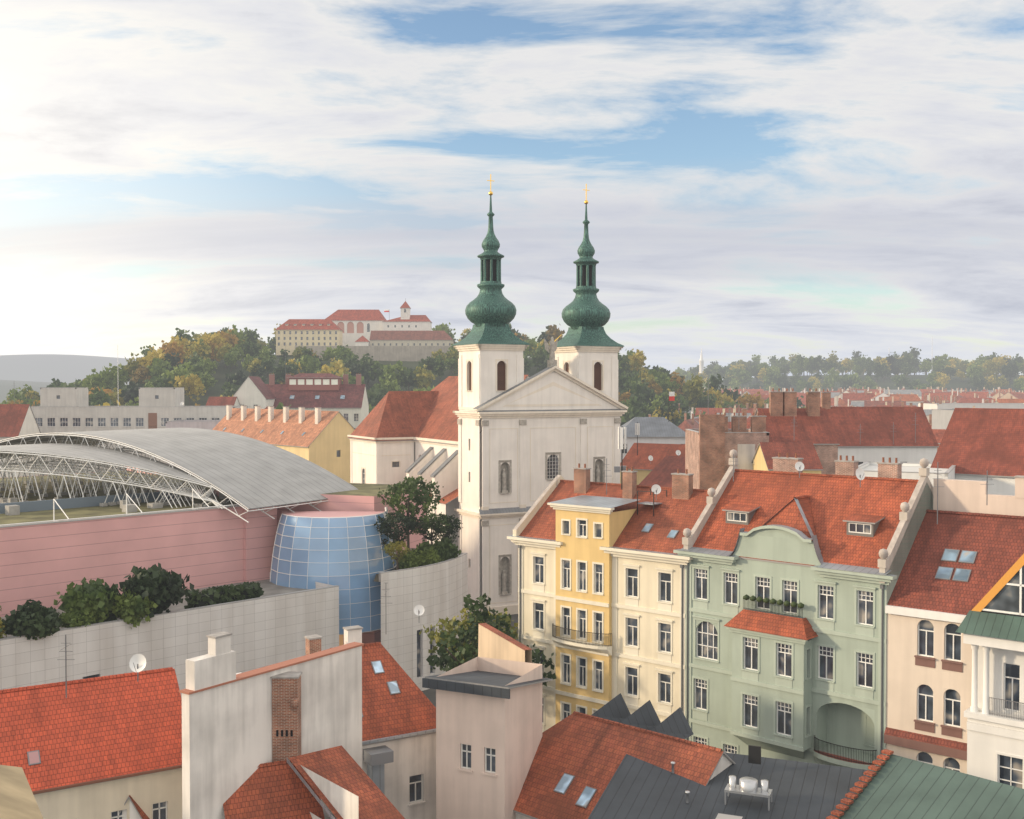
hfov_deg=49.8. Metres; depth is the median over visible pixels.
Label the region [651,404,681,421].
tree
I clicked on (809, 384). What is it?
tree
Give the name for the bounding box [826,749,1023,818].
green house roof
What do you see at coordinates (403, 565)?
tree
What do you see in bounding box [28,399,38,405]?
tree
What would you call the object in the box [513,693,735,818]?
house roof
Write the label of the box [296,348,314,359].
tree
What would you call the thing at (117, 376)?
tree
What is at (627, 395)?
tree
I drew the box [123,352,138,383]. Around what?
tree
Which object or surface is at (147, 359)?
tree
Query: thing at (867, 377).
tree
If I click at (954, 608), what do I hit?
house
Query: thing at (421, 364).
tree
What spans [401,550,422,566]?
bush
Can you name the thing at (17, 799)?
house
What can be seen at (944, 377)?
tree
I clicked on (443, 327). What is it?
tree
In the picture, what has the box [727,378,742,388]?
tree
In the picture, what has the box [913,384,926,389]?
tree
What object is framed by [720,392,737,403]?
tree
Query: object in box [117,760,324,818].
house bottom
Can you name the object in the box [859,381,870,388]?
tree
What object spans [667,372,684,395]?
tree
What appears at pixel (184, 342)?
tree
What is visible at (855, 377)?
tree
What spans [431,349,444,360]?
tree
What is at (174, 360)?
tree
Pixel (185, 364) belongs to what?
tree
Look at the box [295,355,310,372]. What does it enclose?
tree
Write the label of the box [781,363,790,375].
tree
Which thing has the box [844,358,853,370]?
tree
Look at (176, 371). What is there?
tree
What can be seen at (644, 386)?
tree
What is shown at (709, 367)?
tree
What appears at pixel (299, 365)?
tree
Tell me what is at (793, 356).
tree
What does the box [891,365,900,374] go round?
tree
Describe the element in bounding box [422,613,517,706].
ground
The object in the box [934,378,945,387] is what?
tree
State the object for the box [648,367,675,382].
tree
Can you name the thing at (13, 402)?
tree
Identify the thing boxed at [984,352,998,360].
tree
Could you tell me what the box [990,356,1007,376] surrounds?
tree
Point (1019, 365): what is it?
tree
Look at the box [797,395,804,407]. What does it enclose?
tree
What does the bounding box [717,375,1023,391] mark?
ridge hill
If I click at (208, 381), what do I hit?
tree
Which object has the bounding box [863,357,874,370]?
tree
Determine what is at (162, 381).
tree
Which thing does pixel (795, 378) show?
tree
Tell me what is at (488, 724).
flat metal house
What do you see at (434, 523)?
tree
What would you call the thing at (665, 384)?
tree
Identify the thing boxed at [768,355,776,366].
tree
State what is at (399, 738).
house
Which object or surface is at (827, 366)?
tree
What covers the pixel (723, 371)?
tree
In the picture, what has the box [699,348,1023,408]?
blocks
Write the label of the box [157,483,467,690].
mall street wing
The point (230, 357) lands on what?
tree
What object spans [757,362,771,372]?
tree
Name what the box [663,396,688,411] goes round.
tree
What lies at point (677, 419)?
tree
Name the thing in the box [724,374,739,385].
tree
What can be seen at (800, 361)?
tree
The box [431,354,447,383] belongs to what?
tree
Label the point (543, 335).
tree
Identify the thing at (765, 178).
sky
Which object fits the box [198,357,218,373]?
tree
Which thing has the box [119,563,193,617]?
bush
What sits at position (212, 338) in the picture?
tree
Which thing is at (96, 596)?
bush
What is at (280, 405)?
tree
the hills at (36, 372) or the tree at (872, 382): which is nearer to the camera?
the tree at (872, 382)
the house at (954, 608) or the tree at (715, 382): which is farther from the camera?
the tree at (715, 382)
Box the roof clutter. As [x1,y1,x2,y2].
[32,397,988,697]
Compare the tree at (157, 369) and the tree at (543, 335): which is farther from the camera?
the tree at (543, 335)
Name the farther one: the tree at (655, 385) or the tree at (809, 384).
the tree at (809, 384)
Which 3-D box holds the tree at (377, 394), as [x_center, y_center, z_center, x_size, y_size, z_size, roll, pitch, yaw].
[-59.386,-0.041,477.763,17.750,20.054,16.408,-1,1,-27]
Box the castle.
[275,298,453,360]
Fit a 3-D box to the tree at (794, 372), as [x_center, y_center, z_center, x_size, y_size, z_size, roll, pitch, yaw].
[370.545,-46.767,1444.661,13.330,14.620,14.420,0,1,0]
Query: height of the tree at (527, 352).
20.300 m
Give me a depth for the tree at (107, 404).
319.91 m
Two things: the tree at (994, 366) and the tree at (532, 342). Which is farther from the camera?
the tree at (994, 366)
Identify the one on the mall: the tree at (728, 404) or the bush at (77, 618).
the bush at (77, 618)
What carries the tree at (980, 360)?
on the ridge hill at (955, 383)
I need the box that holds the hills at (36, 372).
[0,354,135,402]
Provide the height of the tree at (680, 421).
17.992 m
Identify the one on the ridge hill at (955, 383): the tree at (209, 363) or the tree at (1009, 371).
the tree at (1009, 371)
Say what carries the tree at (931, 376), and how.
on the ridge hill at (955, 383)
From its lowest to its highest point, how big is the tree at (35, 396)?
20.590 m
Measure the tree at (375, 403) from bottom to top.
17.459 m
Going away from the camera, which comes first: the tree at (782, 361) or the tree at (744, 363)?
the tree at (782, 361)
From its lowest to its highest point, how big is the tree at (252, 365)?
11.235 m
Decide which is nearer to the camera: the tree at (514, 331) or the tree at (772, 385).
the tree at (514, 331)
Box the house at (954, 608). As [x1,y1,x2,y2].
[884,475,1023,788]
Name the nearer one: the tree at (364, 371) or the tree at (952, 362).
the tree at (364, 371)
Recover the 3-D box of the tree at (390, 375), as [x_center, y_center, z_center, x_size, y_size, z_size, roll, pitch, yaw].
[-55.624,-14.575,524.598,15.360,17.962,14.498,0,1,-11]
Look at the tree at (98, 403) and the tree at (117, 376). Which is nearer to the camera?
the tree at (98, 403)
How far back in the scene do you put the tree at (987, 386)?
1360.67 m
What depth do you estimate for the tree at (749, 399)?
564.14 m
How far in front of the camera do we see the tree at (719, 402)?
562.33 m
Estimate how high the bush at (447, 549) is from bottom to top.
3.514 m
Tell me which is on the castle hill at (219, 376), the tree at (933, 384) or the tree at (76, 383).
the tree at (76, 383)
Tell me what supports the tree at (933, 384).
on the ridge hill at (955, 383)
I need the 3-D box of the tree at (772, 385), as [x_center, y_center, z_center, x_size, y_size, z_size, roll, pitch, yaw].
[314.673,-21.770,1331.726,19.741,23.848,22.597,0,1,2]
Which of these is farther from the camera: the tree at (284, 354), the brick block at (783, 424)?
the tree at (284, 354)
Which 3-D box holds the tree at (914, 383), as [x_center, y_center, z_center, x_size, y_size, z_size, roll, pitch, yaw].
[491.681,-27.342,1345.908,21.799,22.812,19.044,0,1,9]
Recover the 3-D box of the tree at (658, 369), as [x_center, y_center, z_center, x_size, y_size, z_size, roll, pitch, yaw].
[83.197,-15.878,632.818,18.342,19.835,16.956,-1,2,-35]
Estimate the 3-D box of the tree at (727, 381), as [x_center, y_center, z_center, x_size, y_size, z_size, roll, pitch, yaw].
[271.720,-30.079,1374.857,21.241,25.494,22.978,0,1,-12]
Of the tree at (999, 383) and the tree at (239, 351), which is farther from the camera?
the tree at (999, 383)
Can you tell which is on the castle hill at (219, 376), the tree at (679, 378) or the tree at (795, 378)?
the tree at (679, 378)
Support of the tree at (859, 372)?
on the ridge hill at (955, 383)
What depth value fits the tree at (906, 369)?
1420.44 m
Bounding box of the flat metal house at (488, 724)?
[422,657,552,818]
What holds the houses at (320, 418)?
on the ground
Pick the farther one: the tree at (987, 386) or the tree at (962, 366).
the tree at (962, 366)
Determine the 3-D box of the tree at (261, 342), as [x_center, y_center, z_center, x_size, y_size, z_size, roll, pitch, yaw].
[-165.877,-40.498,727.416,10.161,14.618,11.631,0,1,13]
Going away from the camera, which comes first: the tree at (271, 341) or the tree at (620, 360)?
the tree at (620, 360)
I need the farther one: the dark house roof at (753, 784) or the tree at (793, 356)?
the tree at (793, 356)
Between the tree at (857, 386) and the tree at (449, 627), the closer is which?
the tree at (449, 627)
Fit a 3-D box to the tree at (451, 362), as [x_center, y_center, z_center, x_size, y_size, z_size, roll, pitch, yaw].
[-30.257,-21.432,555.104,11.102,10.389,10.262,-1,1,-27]
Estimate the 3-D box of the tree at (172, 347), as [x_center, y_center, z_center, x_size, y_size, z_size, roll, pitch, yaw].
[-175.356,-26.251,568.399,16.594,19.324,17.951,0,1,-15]
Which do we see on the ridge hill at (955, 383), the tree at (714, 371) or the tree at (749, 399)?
the tree at (714, 371)
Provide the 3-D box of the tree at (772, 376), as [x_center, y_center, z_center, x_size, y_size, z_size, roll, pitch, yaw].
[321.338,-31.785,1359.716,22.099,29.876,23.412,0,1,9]
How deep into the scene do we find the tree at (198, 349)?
562.48 m
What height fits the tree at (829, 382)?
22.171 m
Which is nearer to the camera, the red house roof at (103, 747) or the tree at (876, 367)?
the red house roof at (103, 747)
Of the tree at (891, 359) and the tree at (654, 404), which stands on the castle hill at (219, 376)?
the tree at (654, 404)
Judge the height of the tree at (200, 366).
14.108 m
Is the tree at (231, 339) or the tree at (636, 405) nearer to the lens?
the tree at (636, 405)
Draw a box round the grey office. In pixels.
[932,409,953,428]
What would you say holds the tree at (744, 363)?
on the ridge hill at (955, 383)
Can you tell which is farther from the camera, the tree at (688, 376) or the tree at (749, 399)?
the tree at (688, 376)
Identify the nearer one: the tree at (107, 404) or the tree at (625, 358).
the tree at (107, 404)
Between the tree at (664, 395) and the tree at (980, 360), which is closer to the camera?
the tree at (664, 395)
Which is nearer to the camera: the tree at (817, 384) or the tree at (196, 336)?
the tree at (196, 336)
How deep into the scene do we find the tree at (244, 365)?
556.91 m
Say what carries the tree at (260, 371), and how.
on the castle hill at (219, 376)
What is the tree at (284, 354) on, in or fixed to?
on the castle hill at (219, 376)
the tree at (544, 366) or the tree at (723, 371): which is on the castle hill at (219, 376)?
the tree at (544, 366)
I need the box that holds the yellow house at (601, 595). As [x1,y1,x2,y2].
[507,426,708,732]
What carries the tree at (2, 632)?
on the mall
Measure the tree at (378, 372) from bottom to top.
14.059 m
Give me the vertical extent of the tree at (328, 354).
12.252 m
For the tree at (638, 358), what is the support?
on the castle hill at (219, 376)
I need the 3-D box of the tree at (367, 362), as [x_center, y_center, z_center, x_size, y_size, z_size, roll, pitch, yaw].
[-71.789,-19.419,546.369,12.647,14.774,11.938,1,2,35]
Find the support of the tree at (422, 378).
on the castle hill at (219, 376)
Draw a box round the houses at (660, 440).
[620,392,684,486]
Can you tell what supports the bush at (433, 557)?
on the mall
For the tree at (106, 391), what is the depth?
503.27 m
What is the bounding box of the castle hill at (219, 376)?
[122,354,628,405]
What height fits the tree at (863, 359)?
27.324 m
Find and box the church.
[347,174,627,614]
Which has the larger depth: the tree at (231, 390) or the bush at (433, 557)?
the tree at (231, 390)
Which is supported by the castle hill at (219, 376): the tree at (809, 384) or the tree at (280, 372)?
the tree at (280, 372)
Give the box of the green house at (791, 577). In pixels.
[673,449,932,770]
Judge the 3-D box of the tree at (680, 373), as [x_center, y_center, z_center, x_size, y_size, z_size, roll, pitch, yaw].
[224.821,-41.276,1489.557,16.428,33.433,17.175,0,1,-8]
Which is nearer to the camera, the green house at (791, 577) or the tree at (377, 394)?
the green house at (791, 577)
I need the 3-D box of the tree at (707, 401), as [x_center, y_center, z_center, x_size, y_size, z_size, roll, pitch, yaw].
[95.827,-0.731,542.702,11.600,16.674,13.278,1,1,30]
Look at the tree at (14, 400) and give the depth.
527.29 m
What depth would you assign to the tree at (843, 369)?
1489.31 m
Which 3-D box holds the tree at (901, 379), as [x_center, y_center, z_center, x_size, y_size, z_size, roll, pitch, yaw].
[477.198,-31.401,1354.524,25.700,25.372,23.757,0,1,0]
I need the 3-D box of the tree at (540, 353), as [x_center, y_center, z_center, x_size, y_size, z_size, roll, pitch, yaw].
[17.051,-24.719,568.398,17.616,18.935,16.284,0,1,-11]
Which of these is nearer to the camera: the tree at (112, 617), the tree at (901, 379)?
the tree at (112, 617)
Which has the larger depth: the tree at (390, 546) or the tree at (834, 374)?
the tree at (834, 374)
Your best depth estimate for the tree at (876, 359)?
1533.55 m
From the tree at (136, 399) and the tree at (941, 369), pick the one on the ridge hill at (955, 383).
the tree at (941, 369)
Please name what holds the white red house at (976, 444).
on the ground
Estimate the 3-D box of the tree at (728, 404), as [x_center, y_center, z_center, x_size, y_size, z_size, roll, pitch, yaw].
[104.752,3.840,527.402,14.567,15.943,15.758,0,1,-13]
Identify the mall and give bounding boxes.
[0,428,357,697]
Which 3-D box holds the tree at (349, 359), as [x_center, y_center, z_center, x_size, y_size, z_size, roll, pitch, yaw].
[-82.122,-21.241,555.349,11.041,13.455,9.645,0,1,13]
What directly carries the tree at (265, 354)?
on the castle hill at (219, 376)
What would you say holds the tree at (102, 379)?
on the castle hill at (219, 376)
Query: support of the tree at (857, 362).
on the ridge hill at (955, 383)
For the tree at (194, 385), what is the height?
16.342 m
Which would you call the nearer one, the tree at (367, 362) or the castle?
the tree at (367, 362)
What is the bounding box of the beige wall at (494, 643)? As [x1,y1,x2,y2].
[478,623,531,662]
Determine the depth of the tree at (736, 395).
610.18 m
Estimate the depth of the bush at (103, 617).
97.16 m
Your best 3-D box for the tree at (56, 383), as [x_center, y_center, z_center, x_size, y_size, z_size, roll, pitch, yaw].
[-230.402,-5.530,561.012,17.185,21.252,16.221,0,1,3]
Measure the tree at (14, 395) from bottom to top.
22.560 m
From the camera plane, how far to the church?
162.29 m
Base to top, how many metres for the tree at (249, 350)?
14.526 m
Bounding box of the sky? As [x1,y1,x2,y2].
[0,0,1023,379]
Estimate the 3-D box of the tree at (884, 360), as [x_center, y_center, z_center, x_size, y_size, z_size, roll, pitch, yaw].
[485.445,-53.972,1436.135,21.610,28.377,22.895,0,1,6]
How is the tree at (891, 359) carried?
on the ridge hill at (955, 383)
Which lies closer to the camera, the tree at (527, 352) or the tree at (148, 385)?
the tree at (148, 385)
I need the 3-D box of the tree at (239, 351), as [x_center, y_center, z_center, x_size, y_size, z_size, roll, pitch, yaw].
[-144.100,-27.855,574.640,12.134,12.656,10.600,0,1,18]
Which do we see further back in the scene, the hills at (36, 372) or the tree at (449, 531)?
the hills at (36, 372)
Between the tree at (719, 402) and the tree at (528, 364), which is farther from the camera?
the tree at (719, 402)
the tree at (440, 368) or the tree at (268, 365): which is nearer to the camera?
the tree at (440, 368)
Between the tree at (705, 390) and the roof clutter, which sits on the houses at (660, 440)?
the roof clutter
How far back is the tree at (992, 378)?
1362.69 m
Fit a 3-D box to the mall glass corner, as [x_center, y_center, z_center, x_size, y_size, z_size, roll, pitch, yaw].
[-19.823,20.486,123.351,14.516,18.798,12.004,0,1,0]
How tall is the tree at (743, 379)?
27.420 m
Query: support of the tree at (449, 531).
on the mall
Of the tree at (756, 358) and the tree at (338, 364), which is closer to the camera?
the tree at (338, 364)
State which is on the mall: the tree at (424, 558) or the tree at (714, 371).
the tree at (424, 558)
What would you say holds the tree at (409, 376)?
on the castle hill at (219, 376)
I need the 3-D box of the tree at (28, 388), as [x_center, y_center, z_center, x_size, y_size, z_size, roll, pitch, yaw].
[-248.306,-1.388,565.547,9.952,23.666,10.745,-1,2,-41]
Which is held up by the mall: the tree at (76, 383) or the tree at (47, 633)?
the tree at (47, 633)
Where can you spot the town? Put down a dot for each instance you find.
(869, 397)
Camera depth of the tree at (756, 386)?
1330.38 m
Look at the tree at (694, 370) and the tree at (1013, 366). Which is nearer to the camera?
the tree at (1013, 366)
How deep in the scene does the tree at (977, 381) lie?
1345.68 m
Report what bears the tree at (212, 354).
on the castle hill at (219, 376)
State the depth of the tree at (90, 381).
534.31 m
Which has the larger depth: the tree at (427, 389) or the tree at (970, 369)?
the tree at (970, 369)
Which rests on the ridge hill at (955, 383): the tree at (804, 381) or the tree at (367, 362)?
the tree at (804, 381)
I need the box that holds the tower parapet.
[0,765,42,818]
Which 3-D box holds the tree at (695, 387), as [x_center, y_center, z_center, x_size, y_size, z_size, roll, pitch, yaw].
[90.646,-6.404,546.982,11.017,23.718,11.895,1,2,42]
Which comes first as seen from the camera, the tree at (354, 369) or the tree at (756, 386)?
the tree at (354, 369)
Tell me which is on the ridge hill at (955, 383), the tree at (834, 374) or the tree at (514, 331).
the tree at (834, 374)
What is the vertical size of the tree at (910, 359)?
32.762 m
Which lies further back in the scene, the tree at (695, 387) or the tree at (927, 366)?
the tree at (927, 366)
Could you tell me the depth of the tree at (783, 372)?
1396.08 m
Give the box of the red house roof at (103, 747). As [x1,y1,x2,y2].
[0,667,181,818]
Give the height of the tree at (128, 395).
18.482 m
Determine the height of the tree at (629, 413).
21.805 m
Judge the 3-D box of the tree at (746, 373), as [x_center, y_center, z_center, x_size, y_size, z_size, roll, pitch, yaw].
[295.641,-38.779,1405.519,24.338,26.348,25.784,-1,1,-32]
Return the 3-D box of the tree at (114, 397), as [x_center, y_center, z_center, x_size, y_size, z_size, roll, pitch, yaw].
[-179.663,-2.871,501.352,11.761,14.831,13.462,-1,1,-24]
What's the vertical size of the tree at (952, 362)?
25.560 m
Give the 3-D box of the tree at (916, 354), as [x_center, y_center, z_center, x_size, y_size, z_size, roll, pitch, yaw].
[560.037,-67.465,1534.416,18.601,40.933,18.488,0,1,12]
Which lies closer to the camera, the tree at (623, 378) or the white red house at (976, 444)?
the white red house at (976, 444)
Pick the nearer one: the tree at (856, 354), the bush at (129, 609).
the bush at (129, 609)
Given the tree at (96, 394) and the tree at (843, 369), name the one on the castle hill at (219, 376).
the tree at (96, 394)
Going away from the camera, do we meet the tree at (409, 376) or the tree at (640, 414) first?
the tree at (640, 414)
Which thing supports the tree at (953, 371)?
on the ridge hill at (955, 383)
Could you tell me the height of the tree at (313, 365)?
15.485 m
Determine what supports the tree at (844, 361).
on the ridge hill at (955, 383)
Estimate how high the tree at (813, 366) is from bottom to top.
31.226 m
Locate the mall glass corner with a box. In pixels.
[270,507,395,645]
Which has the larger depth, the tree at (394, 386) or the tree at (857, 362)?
the tree at (857, 362)
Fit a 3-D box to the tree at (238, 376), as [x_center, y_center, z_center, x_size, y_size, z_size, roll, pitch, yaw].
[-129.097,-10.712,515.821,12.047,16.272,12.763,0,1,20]
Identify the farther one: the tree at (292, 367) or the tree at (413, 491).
the tree at (292, 367)
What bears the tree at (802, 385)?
on the ridge hill at (955, 383)
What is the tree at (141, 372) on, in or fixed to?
on the castle hill at (219, 376)
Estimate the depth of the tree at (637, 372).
579.88 m
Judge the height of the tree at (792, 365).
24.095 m
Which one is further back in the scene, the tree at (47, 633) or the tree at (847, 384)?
the tree at (847, 384)
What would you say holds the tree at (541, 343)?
on the castle hill at (219, 376)
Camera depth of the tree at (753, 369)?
1455.39 m
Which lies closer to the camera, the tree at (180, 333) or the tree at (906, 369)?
the tree at (180, 333)
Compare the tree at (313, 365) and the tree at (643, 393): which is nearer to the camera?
the tree at (643, 393)
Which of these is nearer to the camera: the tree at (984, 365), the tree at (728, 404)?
the tree at (728, 404)
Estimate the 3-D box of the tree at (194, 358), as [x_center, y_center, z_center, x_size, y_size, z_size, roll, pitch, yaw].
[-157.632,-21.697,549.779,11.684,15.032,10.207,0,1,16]
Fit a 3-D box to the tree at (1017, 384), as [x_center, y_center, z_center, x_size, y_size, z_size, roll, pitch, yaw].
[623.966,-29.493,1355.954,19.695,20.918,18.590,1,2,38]
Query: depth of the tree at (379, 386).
502.58 m
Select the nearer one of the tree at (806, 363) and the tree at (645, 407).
the tree at (645, 407)
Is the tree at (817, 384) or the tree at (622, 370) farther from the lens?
the tree at (817, 384)
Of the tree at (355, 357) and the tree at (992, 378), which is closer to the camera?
the tree at (355, 357)
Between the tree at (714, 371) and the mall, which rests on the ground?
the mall
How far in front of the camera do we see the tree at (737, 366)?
1480.96 m
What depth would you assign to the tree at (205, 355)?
568.58 m
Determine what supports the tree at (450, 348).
on the castle hill at (219, 376)
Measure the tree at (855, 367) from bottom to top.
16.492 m
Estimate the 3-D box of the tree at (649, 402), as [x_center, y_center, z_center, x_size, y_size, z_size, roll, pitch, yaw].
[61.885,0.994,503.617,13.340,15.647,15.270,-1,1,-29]
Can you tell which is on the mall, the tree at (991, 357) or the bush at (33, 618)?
the bush at (33, 618)
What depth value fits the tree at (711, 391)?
558.64 m
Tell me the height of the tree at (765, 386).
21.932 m
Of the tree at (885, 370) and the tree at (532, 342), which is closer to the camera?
the tree at (532, 342)
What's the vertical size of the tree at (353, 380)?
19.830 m
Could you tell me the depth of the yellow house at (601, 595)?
90.81 m
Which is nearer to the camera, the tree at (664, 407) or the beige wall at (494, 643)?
the beige wall at (494, 643)
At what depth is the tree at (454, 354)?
559.40 m
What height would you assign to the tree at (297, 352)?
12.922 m
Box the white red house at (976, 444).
[820,389,1023,495]
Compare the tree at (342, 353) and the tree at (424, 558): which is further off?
the tree at (342, 353)
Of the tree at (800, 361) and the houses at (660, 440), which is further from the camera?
the tree at (800, 361)
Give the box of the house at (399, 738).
[304,625,435,818]
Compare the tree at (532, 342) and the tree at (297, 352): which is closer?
the tree at (297, 352)
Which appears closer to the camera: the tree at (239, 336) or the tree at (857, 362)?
the tree at (239, 336)
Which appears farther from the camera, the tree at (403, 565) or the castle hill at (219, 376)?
the castle hill at (219, 376)
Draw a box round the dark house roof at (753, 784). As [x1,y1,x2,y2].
[588,745,873,818]
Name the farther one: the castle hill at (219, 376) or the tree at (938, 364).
the tree at (938, 364)
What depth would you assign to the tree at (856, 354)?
1662.12 m
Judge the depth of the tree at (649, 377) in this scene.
563.43 m
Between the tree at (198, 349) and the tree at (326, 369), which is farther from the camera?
the tree at (198, 349)
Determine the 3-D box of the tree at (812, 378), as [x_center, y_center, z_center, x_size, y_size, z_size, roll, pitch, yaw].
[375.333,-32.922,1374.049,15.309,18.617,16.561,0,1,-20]
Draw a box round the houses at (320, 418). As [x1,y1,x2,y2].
[0,373,368,482]
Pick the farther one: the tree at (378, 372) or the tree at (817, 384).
the tree at (817, 384)
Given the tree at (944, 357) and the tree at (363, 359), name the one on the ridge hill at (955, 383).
the tree at (944, 357)
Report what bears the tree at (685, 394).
on the castle hill at (219, 376)
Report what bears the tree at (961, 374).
on the ridge hill at (955, 383)
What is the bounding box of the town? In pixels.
[648,386,1023,449]
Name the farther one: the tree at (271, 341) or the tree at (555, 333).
the tree at (271, 341)
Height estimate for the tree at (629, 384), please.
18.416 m
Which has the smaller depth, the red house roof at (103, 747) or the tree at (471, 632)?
the red house roof at (103, 747)
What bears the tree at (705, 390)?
on the castle hill at (219, 376)
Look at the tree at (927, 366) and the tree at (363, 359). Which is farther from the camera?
the tree at (927, 366)
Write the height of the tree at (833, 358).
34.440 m
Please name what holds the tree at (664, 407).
on the castle hill at (219, 376)
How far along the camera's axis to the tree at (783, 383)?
1340.58 m
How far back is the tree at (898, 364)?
1447.23 m
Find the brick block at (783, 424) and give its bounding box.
[685,375,839,489]
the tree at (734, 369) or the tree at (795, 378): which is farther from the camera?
the tree at (734, 369)
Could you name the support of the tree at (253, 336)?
on the castle hill at (219, 376)
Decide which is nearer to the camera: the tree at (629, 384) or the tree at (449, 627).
the tree at (449, 627)
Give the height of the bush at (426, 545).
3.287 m
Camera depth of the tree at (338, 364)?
531.08 m
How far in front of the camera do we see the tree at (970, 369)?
1390.96 m
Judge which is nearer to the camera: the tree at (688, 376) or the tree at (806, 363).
the tree at (688, 376)
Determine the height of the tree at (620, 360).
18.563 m
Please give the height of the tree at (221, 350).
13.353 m
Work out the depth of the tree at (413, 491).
124.03 m
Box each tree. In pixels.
[0,395,29,403]
[0,617,6,637]
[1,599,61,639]
[7,387,27,403]
[7,398,22,403]
[7,612,55,639]
[19,384,36,396]
[23,389,38,400]
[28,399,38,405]
[47,378,66,386]
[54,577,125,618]
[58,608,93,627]
[61,378,82,386]
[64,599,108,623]
[78,368,109,392]
[79,373,114,388]
[88,387,113,394]
[89,386,113,405]
[90,399,102,405]
[95,400,120,405]
[96,363,131,391]
[96,611,118,622]
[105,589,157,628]
[108,387,126,405]
[119,378,144,403]
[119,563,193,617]
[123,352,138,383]
[129,364,151,384]
[129,397,138,405]
[139,344,156,358]
[139,346,168,372]
[144,374,177,386]
[144,381,153,386]
[146,357,175,377]
[159,340,187,366]
[161,365,191,385]
[162,350,179,370]
[164,335,192,366]
[168,373,206,405]
[174,328,194,363]
[178,361,198,374]
[183,340,211,360]
[186,351,202,364]
[188,338,214,358]
[191,332,209,339]
[191,361,209,377]
[197,332,228,366]
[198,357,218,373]
[198,371,217,395]
[206,339,222,360]
[213,344,232,367]
[216,328,244,346]
[222,370,246,389]
[222,380,240,396]
[223,350,240,371]
[225,324,247,348]
[226,344,245,367]
[240,329,261,344]
[241,354,256,375]
[242,340,261,359]
[246,358,265,371]
[251,363,266,376]
[256,338,269,353]
[257,345,276,371]
[261,358,275,371]
[267,337,275,351]
[268,359,291,383]
[274,361,303,380]
[276,402,290,409]
[277,349,289,363]
[286,358,304,372]
[291,345,316,360]
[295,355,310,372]
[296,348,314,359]
[302,354,320,372]
[317,364,343,380]
[320,347,338,364]
[322,357,350,373]
[332,343,354,359]
[341,371,365,383]
[343,354,356,365]
[344,353,359,364]
[344,362,361,375]
[357,363,375,387]
[358,353,374,384]
[359,356,377,382]
[367,386,384,405]
[368,361,389,380]
[368,395,378,408]
[370,379,390,394]
[372,510,424,569]
[377,476,443,552]
[379,360,409,386]
[380,379,402,390]
[381,541,410,569]
[396,367,418,390]
[399,553,418,568]
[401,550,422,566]
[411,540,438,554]
[413,364,437,389]
[413,386,432,390]
[413,512,453,544]
[414,362,425,373]
[414,547,429,566]
[418,356,436,370]
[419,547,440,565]
[419,607,517,665]
[426,593,556,685]
[430,514,462,542]
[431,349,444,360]
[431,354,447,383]
[432,322,455,339]
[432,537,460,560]
[442,357,457,373]
[443,350,458,372]
[447,344,453,356]
[510,325,524,339]
[523,351,534,373]
[524,340,530,357]
[526,338,538,357]
[530,344,549,371]
[532,339,549,353]
[535,325,552,343]
[538,355,549,370]
[545,324,564,343]
[618,352,626,370]
[618,361,629,374]
[618,370,646,391]
[618,389,639,401]
[620,376,644,398]
[620,399,645,425]
[621,396,646,415]
[622,350,635,373]
[622,379,657,394]
[624,412,645,423]
[626,349,646,370]
[630,369,646,376]
[630,381,655,402]
[638,368,654,383]
[640,402,654,416]
[641,379,662,393]
[643,365,669,372]
[646,395,653,406]
[647,394,663,409]
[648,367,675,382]
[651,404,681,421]
[653,397,675,421]
[654,377,680,394]
[657,392,683,408]
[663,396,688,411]
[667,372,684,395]
[669,371,683,394]
[670,411,687,424]
[672,367,683,375]
[676,413,697,426]
[678,383,703,398]
[682,373,704,409]
[684,372,692,381]
[690,365,704,375]
[692,392,716,407]
[703,379,716,391]
[704,365,717,370]
[704,387,720,404]
[709,367,722,378]
[709,373,726,392]
[713,388,723,405]
[718,368,727,378]
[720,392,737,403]
[721,375,733,387]
[721,387,740,403]
[722,401,742,407]
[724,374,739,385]
[726,367,741,376]
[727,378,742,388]
[729,364,744,369]
[733,370,752,386]
[734,391,766,407]
[736,360,750,367]
[740,369,753,383]
[749,362,760,381]
[749,382,762,388]
[751,354,760,363]
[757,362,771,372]
[757,368,769,381]
[761,365,776,377]
[763,372,778,385]
[763,379,775,389]
[764,382,780,390]
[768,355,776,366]
[773,356,789,367]
[775,377,792,390]
[780,367,787,379]
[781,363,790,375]
[788,353,798,361]
[789,359,797,370]
[789,368,798,374]
[789,374,799,385]
[793,376,806,391]
[795,354,805,378]
[795,380,808,391]
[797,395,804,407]
[802,356,813,375]
[806,379,815,390]
[807,355,824,372]
[808,376,820,381]
[812,379,822,390]
[813,372,821,379]
[820,360,837,372]
[822,376,836,389]
[824,367,842,388]
[826,350,839,367]
[839,366,848,374]
[840,378,854,389]
[841,358,848,374]
[843,372,863,383]
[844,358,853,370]
[851,350,861,359]
[851,358,864,368]
[851,383,865,388]
[852,365,863,372]
[854,369,863,374]
[859,356,865,369]
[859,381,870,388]
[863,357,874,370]
[863,375,873,381]
[866,378,876,388]
[871,361,880,381]
[873,356,881,362]
[875,363,890,381]
[879,357,890,378]
[886,354,894,377]
[890,374,910,389]
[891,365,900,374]
[895,361,905,368]
[897,352,917,375]
[900,362,914,375]
[906,378,924,389]
[909,347,921,374]
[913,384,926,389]
[919,359,931,370]
[925,371,940,381]
[929,357,945,371]
[929,380,943,387]
[934,365,950,374]
[934,372,950,388]
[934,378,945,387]
[935,354,950,366]
[944,366,956,377]
[948,359,956,374]
[954,371,966,379]
[956,360,966,370]
[966,363,986,376]
[971,371,988,390]
[972,354,986,365]
[978,363,992,376]
[982,359,1001,379]
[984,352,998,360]
[984,375,995,389]
[984,382,993,389]
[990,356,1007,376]
[993,374,1008,387]
[1000,365,1017,380]
[1001,362,1019,381]
[1010,354,1023,366]
[1011,377,1023,389]
[1014,361,1023,371]

